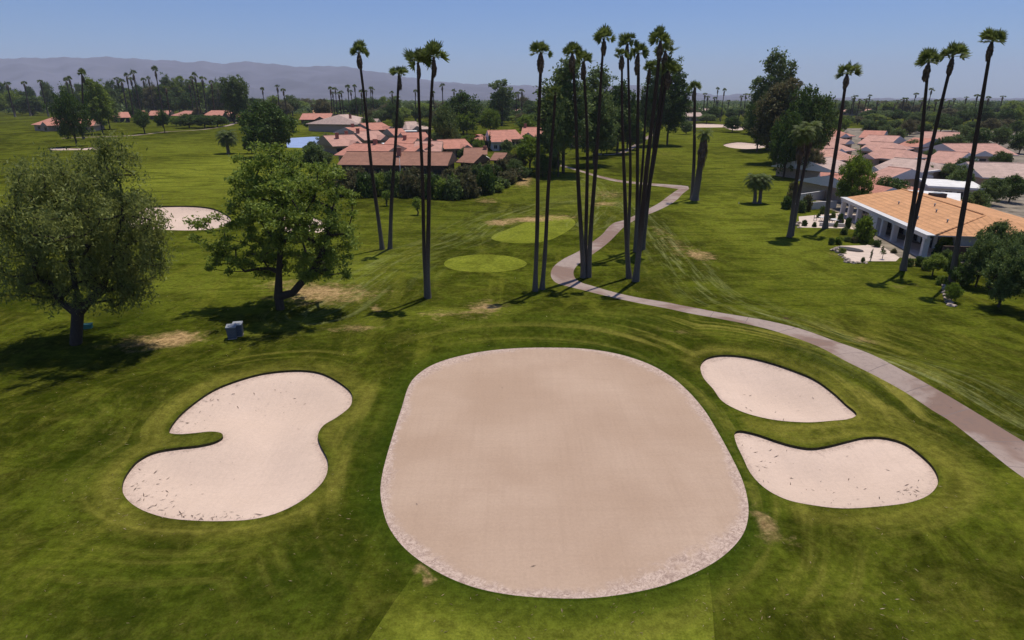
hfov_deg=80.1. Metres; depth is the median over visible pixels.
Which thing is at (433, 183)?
oleander bush
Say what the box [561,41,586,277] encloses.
fan palm
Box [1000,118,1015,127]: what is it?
background tree
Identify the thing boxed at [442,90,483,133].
ficus tree
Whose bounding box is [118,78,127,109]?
distant fan palm
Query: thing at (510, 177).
oleander bush
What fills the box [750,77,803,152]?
eucalyptus tree
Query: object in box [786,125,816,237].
date palm
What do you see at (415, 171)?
oleander bush
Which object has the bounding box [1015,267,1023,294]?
garden tree
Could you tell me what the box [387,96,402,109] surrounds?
background tree
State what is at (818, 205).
garden wall
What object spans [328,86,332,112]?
distant fan palm
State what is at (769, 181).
date palm
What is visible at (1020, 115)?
background tree
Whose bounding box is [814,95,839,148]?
ficus tree
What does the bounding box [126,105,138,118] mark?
background tree
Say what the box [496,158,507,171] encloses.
garden bush
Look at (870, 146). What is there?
house
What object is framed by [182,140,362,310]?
broadleaf tree
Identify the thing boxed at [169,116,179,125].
garden tree
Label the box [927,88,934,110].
distant fan palm
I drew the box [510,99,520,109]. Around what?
background tree
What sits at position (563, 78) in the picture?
eucalyptus tree
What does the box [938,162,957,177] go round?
garden tree
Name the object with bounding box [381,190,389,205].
sapling
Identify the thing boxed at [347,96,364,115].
background tree
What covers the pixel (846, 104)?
background tree
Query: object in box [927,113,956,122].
background tree
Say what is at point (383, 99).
background tree
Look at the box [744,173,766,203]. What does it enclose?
date palm
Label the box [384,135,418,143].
house
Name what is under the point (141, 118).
broadleaf tree
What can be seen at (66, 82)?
distant fan palm
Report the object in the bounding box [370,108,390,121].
garden tree
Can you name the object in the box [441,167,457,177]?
garden bush
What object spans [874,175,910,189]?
ficus tree
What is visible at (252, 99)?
background tree
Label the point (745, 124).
garden tree
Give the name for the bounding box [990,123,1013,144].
garden tree
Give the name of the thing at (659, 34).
fan palm
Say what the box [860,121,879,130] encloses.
garden tree
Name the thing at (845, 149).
house
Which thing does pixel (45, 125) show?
distant house
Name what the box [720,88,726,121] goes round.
distant fan palm
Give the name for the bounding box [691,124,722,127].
sand bunker
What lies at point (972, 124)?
background tree
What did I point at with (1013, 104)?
background tree
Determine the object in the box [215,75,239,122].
poplar tree
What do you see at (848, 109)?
background tree
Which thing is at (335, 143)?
house
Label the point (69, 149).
sand bunker
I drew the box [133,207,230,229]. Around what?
sand bunker
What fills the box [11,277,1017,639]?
leaf litter
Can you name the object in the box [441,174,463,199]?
oleander bush
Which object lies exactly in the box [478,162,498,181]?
oleander bush
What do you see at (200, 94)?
eucalyptus tree
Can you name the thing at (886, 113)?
background tree
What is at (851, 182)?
ficus tree
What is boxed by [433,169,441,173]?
window
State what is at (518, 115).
background tree
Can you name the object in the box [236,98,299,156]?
ficus tree
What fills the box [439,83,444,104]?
distant fan palm
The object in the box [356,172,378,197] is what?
oleander bush
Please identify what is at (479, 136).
house
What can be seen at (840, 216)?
garden shrub
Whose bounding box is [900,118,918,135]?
background tree
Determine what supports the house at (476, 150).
on the ground at (146, 377)
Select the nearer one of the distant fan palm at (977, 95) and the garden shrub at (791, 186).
the garden shrub at (791, 186)
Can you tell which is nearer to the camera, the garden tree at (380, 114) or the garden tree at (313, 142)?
the garden tree at (313, 142)
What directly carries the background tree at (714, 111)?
on the ground at (146, 377)
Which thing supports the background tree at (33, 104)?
on the ground at (146, 377)
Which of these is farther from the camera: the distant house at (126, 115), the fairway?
the distant house at (126, 115)
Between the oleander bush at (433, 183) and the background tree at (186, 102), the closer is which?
the oleander bush at (433, 183)
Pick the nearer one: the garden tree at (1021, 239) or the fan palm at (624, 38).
the garden tree at (1021, 239)
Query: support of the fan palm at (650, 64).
on the ground at (146, 377)
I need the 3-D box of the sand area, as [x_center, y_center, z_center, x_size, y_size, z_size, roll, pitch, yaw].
[2.755,7.099,38.728,20.841,0.226,27.332,0,20,0]
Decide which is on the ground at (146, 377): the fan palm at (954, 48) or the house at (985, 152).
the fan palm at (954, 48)
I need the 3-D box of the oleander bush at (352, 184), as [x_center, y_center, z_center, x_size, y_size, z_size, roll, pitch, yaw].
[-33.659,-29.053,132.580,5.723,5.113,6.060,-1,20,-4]
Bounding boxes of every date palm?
[215,129,238,153]
[690,128,713,200]
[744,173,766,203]
[754,174,774,203]
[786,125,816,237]
[792,120,822,235]
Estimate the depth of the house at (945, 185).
124.81 m
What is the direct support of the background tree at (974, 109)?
on the ground at (146, 377)
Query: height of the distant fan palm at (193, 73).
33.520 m
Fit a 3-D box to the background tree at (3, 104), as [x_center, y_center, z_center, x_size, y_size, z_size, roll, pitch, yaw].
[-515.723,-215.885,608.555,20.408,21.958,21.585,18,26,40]
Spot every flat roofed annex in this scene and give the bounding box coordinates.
[910,190,960,200]
[922,170,940,178]
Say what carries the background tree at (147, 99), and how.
on the ground at (146, 377)
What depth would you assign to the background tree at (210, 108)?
627.09 m
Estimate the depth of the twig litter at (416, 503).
32.99 m
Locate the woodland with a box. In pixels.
[0,99,1023,113]
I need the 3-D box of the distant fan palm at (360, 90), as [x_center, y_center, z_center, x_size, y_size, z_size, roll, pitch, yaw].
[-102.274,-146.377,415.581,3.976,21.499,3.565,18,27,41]
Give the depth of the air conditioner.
103.85 m
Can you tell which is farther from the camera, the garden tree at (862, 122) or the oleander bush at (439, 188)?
the garden tree at (862, 122)
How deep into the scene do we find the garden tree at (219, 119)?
354.71 m
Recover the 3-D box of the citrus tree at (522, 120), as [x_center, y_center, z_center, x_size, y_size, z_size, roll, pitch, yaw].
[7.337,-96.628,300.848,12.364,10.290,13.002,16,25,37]
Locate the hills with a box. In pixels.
[0,56,1023,100]
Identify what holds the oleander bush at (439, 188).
on the ground at (146, 377)
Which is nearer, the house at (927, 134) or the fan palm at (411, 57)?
the fan palm at (411, 57)
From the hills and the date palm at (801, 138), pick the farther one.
the hills
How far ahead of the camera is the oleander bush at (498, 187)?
137.70 m
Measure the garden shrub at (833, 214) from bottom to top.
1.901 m
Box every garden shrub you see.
[780,195,791,209]
[787,182,798,194]
[788,190,797,198]
[798,198,807,212]
[802,219,807,225]
[804,193,812,210]
[819,205,824,213]
[828,237,834,244]
[830,211,835,218]
[833,236,843,244]
[836,213,843,222]
[839,248,846,253]
[840,227,847,234]
[844,218,852,228]
[844,237,850,241]
[850,236,858,242]
[871,239,882,246]
[907,258,914,266]
[914,255,924,266]
[931,242,946,254]
[935,275,949,285]
[937,236,953,245]
[941,248,951,257]
[942,254,962,270]
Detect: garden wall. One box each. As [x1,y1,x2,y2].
[795,201,836,209]
[799,190,824,201]
[819,222,845,226]
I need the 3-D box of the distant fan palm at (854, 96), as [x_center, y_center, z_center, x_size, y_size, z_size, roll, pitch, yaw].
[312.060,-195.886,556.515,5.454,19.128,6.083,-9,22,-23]
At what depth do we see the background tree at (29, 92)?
700.42 m
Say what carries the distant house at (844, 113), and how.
on the ground at (146, 377)
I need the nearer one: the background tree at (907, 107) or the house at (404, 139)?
the house at (404, 139)
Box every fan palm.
[2,81,15,116]
[21,81,31,115]
[36,79,49,116]
[63,78,68,92]
[65,75,77,111]
[77,68,86,138]
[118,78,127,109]
[123,72,133,119]
[128,77,137,108]
[129,69,140,109]
[140,77,148,113]
[146,76,154,110]
[151,65,162,110]
[162,85,170,117]
[185,81,193,107]
[189,76,198,114]
[191,72,201,114]
[199,76,207,112]
[209,80,214,109]
[274,84,279,106]
[280,88,287,115]
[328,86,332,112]
[333,87,337,114]
[336,92,341,113]
[345,84,349,112]
[350,39,384,249]
[352,84,357,115]
[359,89,363,117]
[387,66,408,248]
[401,46,431,296]
[413,89,416,120]
[415,39,449,298]
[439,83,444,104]
[519,89,524,110]
[528,41,552,291]
[539,84,562,289]
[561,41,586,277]
[575,50,592,264]
[586,23,617,277]
[613,47,631,278]
[618,32,638,250]
[629,42,648,252]
[632,23,673,281]
[638,60,656,225]
[642,40,679,249]
[643,54,682,233]
[687,80,702,198]
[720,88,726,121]
[822,60,863,228]
[851,95,858,115]
[899,40,972,267]
[899,46,943,270]
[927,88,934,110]
[948,26,1007,282]
[973,94,980,120]
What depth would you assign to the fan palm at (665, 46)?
79.14 m
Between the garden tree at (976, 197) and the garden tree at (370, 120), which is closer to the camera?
the garden tree at (976, 197)
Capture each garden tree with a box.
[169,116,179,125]
[173,113,198,127]
[189,114,216,127]
[208,115,229,126]
[304,140,320,148]
[361,116,375,122]
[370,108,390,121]
[416,120,427,126]
[431,131,435,140]
[457,147,463,156]
[461,134,475,144]
[472,138,484,146]
[499,149,513,154]
[500,139,512,151]
[505,158,522,170]
[517,166,529,179]
[532,153,553,176]
[551,155,562,172]
[679,120,692,133]
[697,113,717,122]
[723,115,741,131]
[740,118,750,130]
[837,118,852,131]
[851,214,877,242]
[859,118,871,124]
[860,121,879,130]
[875,118,888,125]
[888,126,907,137]
[905,139,919,143]
[921,252,950,276]
[923,149,935,154]
[934,137,950,145]
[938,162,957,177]
[944,133,969,142]
[945,163,975,181]
[955,155,978,163]
[957,125,974,140]
[959,231,1005,286]
[962,188,995,207]
[966,127,995,142]
[973,219,1021,252]
[977,176,1011,202]
[978,237,1023,307]
[988,151,1013,161]
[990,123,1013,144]
[1002,173,1023,201]
[1005,229,1023,282]
[1008,129,1023,153]
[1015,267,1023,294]
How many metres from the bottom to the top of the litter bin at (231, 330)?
1.300 m
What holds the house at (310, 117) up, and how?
on the ground at (146, 377)
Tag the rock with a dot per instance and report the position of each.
(950, 304)
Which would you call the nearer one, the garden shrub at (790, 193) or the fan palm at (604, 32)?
the fan palm at (604, 32)
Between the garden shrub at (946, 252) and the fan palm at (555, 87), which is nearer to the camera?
the fan palm at (555, 87)
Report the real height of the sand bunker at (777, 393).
1.051 m
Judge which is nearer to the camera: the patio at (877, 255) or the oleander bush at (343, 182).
the patio at (877, 255)
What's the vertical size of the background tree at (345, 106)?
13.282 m
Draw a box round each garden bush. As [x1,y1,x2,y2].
[352,165,365,174]
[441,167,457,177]
[453,165,467,175]
[461,163,471,170]
[470,163,481,175]
[479,161,494,174]
[494,163,501,175]
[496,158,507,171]
[505,153,519,163]
[515,153,527,166]
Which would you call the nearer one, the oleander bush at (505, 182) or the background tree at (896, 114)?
the oleander bush at (505, 182)
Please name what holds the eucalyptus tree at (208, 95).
on the ground at (146, 377)
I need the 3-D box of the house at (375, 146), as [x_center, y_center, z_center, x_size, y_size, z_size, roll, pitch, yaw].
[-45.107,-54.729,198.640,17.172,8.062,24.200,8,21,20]
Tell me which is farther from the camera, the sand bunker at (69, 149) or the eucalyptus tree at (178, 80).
the eucalyptus tree at (178, 80)
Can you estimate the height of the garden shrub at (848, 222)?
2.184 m
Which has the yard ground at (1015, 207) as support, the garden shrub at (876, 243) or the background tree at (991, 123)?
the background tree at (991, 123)
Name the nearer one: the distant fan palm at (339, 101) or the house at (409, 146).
the house at (409, 146)
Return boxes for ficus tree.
[42,81,93,145]
[121,89,133,105]
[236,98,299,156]
[242,136,256,153]
[391,113,404,127]
[432,104,458,140]
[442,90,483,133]
[578,133,616,154]
[617,119,643,149]
[743,89,767,151]
[767,108,804,177]
[777,83,836,156]
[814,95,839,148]
[835,145,877,198]
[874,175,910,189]
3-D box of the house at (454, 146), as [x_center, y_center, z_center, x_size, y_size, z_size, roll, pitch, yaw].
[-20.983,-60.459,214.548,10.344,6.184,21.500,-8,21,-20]
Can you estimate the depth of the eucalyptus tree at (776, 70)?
225.46 m
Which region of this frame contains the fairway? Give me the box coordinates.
[369,566,714,639]
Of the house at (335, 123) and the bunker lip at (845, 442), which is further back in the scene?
the house at (335, 123)
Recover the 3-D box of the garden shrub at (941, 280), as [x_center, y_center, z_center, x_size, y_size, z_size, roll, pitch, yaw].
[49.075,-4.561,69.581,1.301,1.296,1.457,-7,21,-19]
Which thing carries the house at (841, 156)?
on the yard ground at (1015, 207)
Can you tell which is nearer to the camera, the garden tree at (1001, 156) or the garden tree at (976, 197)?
the garden tree at (976, 197)
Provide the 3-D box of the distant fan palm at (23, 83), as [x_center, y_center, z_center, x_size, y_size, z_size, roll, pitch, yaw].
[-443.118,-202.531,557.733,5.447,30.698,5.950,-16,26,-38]
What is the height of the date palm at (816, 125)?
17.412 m
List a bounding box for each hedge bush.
[943,282,965,300]
[947,266,980,286]
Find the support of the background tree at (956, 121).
on the yard ground at (1015, 207)
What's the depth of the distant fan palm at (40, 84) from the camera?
537.21 m
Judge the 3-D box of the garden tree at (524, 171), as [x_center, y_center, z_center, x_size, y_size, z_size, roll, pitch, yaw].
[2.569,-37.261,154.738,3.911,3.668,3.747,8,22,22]
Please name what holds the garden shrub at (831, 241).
on the ground at (146, 377)
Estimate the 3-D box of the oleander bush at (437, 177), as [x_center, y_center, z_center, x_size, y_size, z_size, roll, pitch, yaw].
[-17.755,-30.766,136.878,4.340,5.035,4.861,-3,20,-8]
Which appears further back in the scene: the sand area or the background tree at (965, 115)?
the background tree at (965, 115)
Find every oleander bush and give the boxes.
[329,172,351,196]
[344,166,354,180]
[346,174,361,196]
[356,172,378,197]
[374,171,385,196]
[382,169,401,196]
[398,167,415,197]
[406,166,420,179]
[409,174,426,197]
[420,175,437,198]
[424,172,439,181]
[432,176,446,199]
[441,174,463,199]
[454,170,472,198]
[469,175,481,197]
[475,164,494,194]
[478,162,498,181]
[494,181,503,192]
[496,171,516,183]
[497,176,510,187]
[504,166,525,180]
[515,166,533,175]
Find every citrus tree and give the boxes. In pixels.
[455,111,479,134]
[479,108,500,129]
[514,114,536,130]
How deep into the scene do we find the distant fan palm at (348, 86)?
567.11 m
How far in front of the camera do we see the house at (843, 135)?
257.09 m
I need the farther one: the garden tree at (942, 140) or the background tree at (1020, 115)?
the background tree at (1020, 115)
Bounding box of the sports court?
[287,137,318,147]
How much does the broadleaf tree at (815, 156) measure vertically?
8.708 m
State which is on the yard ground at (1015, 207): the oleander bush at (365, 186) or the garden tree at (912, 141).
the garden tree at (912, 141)
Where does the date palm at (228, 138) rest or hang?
on the ground at (146, 377)
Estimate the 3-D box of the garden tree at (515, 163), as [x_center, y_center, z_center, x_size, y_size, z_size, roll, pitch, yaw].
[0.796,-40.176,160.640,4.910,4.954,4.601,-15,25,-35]
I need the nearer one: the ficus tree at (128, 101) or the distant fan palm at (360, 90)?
the distant fan palm at (360, 90)
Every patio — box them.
[799,213,852,228]
[843,245,899,261]
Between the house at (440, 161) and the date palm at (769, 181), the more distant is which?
the house at (440, 161)
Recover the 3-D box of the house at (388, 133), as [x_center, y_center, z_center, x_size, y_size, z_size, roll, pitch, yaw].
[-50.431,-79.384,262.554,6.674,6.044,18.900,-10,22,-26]
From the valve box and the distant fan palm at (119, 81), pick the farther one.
the distant fan palm at (119, 81)
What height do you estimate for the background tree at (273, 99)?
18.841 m
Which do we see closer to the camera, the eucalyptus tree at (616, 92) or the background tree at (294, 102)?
the eucalyptus tree at (616, 92)
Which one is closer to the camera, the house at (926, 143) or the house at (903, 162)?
the house at (903, 162)
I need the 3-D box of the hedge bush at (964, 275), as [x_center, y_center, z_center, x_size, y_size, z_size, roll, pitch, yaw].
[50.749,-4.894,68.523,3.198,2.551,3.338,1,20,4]
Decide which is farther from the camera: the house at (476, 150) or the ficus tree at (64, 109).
the ficus tree at (64, 109)
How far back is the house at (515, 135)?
245.91 m
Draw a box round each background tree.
[0,82,14,110]
[0,90,23,113]
[0,94,8,109]
[11,88,25,111]
[12,96,47,114]
[24,85,35,96]
[39,81,55,111]
[59,83,76,102]
[71,83,87,103]
[102,83,120,106]
[116,85,128,108]
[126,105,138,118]
[127,81,146,110]
[140,80,164,110]
[153,84,175,110]
[166,90,180,111]
[171,81,183,111]
[176,91,196,110]
[191,107,202,114]
[207,100,223,109]
[208,77,218,88]
[215,83,231,108]
[248,97,261,112]
[265,95,282,106]
[276,100,293,114]
[280,94,301,115]
[299,98,315,103]
[299,101,309,111]
[310,98,333,112]
[332,102,350,112]
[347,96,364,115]
[363,109,377,118]
[366,96,383,110]
[379,96,389,104]
[383,101,399,119]
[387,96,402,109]
[399,107,412,118]
[403,104,414,116]
[410,107,424,118]
[420,104,433,118]
[425,109,434,117]
[508,110,519,115]
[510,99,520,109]
[514,112,525,124]
[517,95,530,108]
[522,100,534,109]
[522,102,536,114]
[706,106,720,118]
[717,107,725,119]
[725,109,737,117]
[734,107,747,115]
[837,101,851,110]
[845,105,860,113]
[846,116,855,122]
[851,102,866,110]
[852,115,864,124]
[858,109,883,115]
[862,115,874,120]
[863,114,887,120]
[866,103,877,110]
[878,111,890,117]
[878,124,894,133]
[880,102,898,110]
[888,109,904,119]
[889,119,902,127]
[895,101,911,110]
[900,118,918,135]
[902,112,911,119]
[906,111,927,120]
[912,104,926,111]
[918,123,933,131]
[920,104,937,111]
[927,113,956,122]
[931,118,953,131]
[941,108,956,116]
[947,116,963,128]
[950,103,969,110]
[951,124,966,130]
[952,108,975,121]
[964,120,981,127]
[968,107,977,120]
[975,105,994,121]
[978,100,995,109]
[980,118,1002,130]
[990,104,1002,111]
[995,106,1019,120]
[1000,100,1023,109]
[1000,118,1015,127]
[1009,120,1023,133]
[1014,106,1023,120]
[1015,109,1023,119]
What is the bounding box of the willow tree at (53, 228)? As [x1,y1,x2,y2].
[0,118,182,345]
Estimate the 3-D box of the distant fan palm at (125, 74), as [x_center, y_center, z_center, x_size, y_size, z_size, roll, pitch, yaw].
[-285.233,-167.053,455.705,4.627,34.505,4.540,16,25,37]
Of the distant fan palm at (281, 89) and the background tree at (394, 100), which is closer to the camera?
the distant fan palm at (281, 89)
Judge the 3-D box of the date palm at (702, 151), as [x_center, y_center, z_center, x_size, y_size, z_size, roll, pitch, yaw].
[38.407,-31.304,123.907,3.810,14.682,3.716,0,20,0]
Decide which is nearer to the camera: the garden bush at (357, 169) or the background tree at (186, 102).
the garden bush at (357, 169)
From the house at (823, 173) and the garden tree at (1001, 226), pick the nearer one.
the garden tree at (1001, 226)
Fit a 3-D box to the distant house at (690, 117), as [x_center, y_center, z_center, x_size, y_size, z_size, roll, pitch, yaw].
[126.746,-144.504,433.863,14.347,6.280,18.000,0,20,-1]
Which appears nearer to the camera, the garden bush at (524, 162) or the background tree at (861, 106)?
the garden bush at (524, 162)
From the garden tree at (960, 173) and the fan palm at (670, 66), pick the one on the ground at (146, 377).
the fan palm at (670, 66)
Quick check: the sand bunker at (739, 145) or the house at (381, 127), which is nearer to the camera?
the sand bunker at (739, 145)
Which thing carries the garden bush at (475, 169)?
on the ground at (146, 377)
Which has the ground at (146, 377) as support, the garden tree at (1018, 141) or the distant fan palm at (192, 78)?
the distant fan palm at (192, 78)
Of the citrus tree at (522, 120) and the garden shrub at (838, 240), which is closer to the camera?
the garden shrub at (838, 240)
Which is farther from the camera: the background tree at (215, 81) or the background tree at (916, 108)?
the background tree at (215, 81)
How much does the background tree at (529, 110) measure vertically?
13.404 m
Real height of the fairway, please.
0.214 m
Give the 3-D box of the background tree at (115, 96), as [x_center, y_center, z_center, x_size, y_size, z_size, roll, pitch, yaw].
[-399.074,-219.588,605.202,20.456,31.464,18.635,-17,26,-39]
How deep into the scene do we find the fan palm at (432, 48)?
59.01 m
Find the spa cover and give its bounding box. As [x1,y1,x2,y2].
[839,246,863,251]
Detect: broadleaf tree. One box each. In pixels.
[131,109,150,133]
[153,109,170,132]
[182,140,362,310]
[298,144,333,176]
[513,134,547,167]
[543,99,572,176]
[801,148,826,171]
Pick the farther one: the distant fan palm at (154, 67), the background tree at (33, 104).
the background tree at (33, 104)
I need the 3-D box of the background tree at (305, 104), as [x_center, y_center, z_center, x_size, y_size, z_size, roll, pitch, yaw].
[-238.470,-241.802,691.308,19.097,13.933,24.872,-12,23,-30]
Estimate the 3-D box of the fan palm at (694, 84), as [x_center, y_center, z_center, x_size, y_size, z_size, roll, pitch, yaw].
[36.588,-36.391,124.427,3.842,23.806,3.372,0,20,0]
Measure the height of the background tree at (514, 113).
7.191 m
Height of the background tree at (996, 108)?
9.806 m
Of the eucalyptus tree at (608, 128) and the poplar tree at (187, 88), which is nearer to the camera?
the eucalyptus tree at (608, 128)
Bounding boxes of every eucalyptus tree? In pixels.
[79,75,115,133]
[96,79,120,128]
[103,79,122,107]
[159,72,176,110]
[170,75,186,110]
[195,82,208,112]
[203,82,223,109]
[531,57,595,172]
[579,62,627,164]
[610,75,643,153]
[636,59,673,145]
[656,56,692,144]
[743,46,798,149]
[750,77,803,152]
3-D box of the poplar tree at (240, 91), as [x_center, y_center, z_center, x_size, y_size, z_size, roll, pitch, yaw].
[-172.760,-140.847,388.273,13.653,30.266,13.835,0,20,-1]
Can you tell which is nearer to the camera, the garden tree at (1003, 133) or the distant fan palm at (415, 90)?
the garden tree at (1003, 133)
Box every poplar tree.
[182,79,199,110]
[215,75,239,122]
[229,74,252,115]
[487,79,516,125]
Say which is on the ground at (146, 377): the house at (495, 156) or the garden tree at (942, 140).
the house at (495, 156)
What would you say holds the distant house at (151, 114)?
on the ground at (146, 377)
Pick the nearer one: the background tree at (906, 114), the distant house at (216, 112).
the background tree at (906, 114)
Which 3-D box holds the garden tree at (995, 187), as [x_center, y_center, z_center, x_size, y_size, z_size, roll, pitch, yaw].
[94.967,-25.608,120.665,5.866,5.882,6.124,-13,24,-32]
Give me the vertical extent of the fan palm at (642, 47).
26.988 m
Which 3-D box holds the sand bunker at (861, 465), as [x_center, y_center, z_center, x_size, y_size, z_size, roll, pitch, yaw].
[18.960,8.637,35.286,10.838,0.899,8.180,0,20,0]
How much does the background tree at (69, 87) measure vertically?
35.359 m
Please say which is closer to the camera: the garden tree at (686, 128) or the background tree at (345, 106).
the garden tree at (686, 128)
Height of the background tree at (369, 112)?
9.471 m
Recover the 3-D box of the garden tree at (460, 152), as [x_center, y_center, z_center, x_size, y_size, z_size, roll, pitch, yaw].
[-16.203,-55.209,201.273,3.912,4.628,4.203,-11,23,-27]
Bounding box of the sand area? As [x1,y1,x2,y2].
[380,348,748,597]
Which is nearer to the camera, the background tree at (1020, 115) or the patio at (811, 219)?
the patio at (811, 219)
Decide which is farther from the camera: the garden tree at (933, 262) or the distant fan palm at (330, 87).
the distant fan palm at (330, 87)
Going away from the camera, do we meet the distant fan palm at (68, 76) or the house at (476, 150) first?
the house at (476, 150)
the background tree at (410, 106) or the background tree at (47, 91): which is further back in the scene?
the background tree at (47, 91)
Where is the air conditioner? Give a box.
[928,192,946,197]
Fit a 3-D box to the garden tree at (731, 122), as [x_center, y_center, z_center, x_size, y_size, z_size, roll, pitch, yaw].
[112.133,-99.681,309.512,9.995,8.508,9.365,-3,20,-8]
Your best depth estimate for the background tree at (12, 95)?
615.87 m
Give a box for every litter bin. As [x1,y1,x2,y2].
[225,323,236,339]
[232,321,243,336]
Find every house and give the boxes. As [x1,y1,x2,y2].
[31,118,103,131]
[75,119,104,131]
[114,112,130,121]
[149,111,174,119]
[170,110,205,117]
[204,110,227,115]
[223,112,241,121]
[299,113,333,123]
[307,114,380,131]
[317,131,361,153]
[333,124,365,134]
[334,139,406,160]
[338,147,457,175]
[350,128,388,143]
[354,122,392,132]
[382,128,404,137]
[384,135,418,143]
[397,132,432,140]
[397,143,443,151]
[401,121,431,133]
[414,141,443,151]
[436,139,471,156]
[456,153,489,168]
[463,146,486,154]
[471,134,488,147]
[485,130,511,150]
[489,152,506,164]
[508,130,522,145]
[521,124,542,142]
[684,112,701,120]
[768,136,854,148]
[771,157,845,178]
[776,148,856,164]
[798,174,924,203]
[818,172,837,185]
[825,141,856,154]
[831,129,855,139]
[837,188,1023,260]
[843,109,872,114]
[857,135,906,146]
[858,130,887,144]
[859,141,913,154]
[863,147,926,165]
[871,157,948,178]
[872,166,933,187]
[900,138,937,153]
[919,178,984,199]
[923,143,1018,161]
[924,131,959,138]
[925,150,978,164]
[957,161,1023,184]
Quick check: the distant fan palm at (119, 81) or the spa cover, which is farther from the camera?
the distant fan palm at (119, 81)
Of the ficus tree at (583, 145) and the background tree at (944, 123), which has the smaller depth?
the ficus tree at (583, 145)
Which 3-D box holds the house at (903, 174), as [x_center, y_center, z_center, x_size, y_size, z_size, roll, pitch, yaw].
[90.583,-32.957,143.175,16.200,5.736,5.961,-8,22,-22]
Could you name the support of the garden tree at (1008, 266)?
on the ground at (146, 377)
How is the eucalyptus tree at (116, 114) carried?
on the ground at (146, 377)
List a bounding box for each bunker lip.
[122,370,351,520]
[149,206,228,216]
[701,355,856,421]
[734,430,938,507]
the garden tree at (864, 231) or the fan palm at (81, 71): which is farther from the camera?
the fan palm at (81, 71)
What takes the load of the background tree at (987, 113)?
on the ground at (146, 377)
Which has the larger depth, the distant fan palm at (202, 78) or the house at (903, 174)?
the distant fan palm at (202, 78)
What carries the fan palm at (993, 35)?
on the ground at (146, 377)
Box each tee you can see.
[444,254,526,271]
[491,216,574,242]
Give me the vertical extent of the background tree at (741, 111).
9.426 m
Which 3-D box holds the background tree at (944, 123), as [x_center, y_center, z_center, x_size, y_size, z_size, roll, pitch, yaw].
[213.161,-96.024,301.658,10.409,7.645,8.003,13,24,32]
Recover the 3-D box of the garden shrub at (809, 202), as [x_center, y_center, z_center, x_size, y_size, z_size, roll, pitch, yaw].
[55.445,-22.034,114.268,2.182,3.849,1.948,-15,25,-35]
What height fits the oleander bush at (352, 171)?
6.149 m
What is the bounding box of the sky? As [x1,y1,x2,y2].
[0,0,1023,98]
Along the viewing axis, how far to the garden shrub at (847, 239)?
90.33 m
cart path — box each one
[76,123,235,137]
[551,165,1023,477]
[598,135,648,154]
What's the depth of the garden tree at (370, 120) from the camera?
315.46 m
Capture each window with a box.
[374,168,382,172]
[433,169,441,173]
[898,227,904,234]
[913,234,918,240]
[919,236,934,247]
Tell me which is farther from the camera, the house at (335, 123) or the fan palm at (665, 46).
the house at (335, 123)
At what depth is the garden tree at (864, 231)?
89.26 m
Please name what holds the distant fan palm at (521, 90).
on the ground at (146, 377)
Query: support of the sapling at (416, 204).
on the ground at (146, 377)
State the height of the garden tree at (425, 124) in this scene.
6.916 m
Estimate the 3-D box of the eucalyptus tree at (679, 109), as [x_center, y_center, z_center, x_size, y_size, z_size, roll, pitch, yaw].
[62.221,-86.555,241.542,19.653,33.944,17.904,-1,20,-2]
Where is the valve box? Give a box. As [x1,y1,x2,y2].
[83,322,92,328]
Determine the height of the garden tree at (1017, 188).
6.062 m
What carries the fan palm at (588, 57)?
on the ground at (146, 377)
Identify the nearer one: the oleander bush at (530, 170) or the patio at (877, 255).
the patio at (877, 255)
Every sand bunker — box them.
[50,148,96,149]
[123,372,351,520]
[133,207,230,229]
[284,217,325,232]
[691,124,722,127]
[700,357,855,421]
[724,142,764,148]
[734,433,937,507]
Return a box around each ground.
[0,101,1023,639]
[816,128,1023,275]
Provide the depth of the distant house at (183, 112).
468.00 m
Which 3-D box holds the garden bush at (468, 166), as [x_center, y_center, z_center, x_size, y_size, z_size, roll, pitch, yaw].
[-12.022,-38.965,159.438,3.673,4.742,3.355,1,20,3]
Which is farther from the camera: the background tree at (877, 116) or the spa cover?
the background tree at (877, 116)
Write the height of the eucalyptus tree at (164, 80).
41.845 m
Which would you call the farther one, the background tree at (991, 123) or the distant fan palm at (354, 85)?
the distant fan palm at (354, 85)
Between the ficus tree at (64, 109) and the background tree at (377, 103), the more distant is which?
the background tree at (377, 103)
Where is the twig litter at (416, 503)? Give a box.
[131,382,918,565]
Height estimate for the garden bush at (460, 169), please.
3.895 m
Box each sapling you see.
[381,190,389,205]
[412,197,420,214]
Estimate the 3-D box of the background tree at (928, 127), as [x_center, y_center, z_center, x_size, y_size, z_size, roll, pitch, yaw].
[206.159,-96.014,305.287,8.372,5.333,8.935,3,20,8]
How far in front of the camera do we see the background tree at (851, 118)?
371.04 m
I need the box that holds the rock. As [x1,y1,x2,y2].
[946,303,956,306]
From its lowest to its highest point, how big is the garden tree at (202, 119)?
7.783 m
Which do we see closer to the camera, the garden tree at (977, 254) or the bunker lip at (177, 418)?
the bunker lip at (177, 418)
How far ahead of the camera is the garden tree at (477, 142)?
218.27 m
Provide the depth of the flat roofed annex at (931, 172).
153.22 m
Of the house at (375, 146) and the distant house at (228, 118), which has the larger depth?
the distant house at (228, 118)
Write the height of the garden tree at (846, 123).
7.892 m
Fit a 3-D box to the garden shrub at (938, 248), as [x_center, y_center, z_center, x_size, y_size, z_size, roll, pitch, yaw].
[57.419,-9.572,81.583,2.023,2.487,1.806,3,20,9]
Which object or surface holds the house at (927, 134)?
on the yard ground at (1015, 207)

